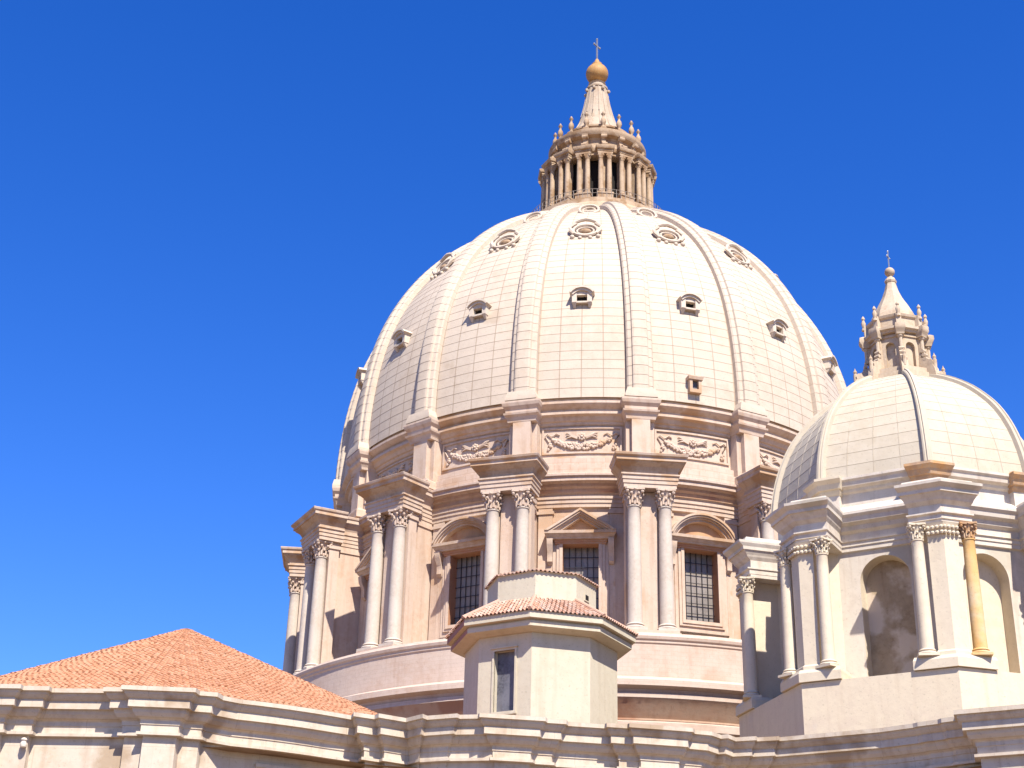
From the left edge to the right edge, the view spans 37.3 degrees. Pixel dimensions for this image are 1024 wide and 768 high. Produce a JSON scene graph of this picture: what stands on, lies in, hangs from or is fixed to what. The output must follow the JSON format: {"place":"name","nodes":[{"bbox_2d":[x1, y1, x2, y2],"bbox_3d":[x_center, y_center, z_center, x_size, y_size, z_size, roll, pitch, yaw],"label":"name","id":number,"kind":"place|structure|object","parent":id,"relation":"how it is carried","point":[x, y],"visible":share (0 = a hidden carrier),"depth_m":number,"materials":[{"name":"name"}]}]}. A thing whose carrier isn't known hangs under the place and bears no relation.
{"place":"outdoors","nodes":[
{"label":"outdoors","id":0,"kind":"place"},
{"bbox_2d":[0,0,1023,674],"label":"sky","id":1,"kind":"structure","parent":0,"point":[215,214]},
{"label":"ground","id":2,"kind":"structure","parent":0,"visible":0},
{"bbox_2d":[0,628,377,714],"bbox_3d":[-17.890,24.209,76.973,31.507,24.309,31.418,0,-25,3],"label":"apse roof","id":3,"kind":"structure","parent":2,"relation":"on","point":[187,657],"depth_m":71.10,"materials":[{"name":"tile"}]},
{"bbox_2d":[0,684,1023,767],"bbox_3d":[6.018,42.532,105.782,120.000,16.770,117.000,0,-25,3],"label":"parapet wall","id":4,"kind":"structure","parent":2,"relation":"on","point":[131,726],"depth_m":65.37,"materials":[{"name":"stone"}]},
{"bbox_2d":[445,568,638,723],"bbox_3d":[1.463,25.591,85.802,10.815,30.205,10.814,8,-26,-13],"label":"turret","id":5,"kind":"object","parent":2,"relation":"on","point":[549,644],"visible":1,"depth_m":86.59,"materials":[{"name":"paint"}]},
{"bbox_2d":[490,645,517,714],"bbox_3d":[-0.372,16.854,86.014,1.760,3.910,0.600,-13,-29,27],"label":"window","id":6,"kind":"structure","parent":5,"relation":"in","point":[507,662],"depth_m":86.21,"materials":[{"name":"glass"}]},
{"bbox_2d":[281,38,845,736],"bbox_3d":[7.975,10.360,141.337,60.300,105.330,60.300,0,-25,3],"label":"great dome","id":7,"kind":"structure","parent":2,"relation":"on","point":[609,378],"depth_m":121.29,"materials":[{"name":"stone"}]},
{"bbox_2d":[355,547,370,646],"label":"window","id":8,"kind":"structure","parent":7,"relation":"in","point":[362,569],"depth_m":123.79,"materials":[{"name":"stone"}]},
{"bbox_2d":[431,516,485,639],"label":"window","id":9,"kind":"structure","parent":7,"relation":"in","point":[459,546],"depth_m":117.29,"materials":[{"name":"stone"}]},
{"bbox_2d":[544,508,616,619],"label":"window","id":10,"kind":"structure","parent":7,"relation":"in","point":[581,543],"depth_m":114.54,"materials":[{"name":"stone"}]},
{"bbox_2d":[672,513,736,638],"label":"window","id":11,"kind":"structure","parent":7,"relation":"in","point":[701,569],"depth_m":114.93,"materials":[{"name":"stone"}]},
{"bbox_2d":[723,251,1023,736],"bbox_3d":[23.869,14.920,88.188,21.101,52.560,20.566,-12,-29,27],"label":"dome","id":12,"kind":"structure","parent":2,"relation":"on","point":[880,580],"depth_m":84.15,"materials":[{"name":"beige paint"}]}
]}

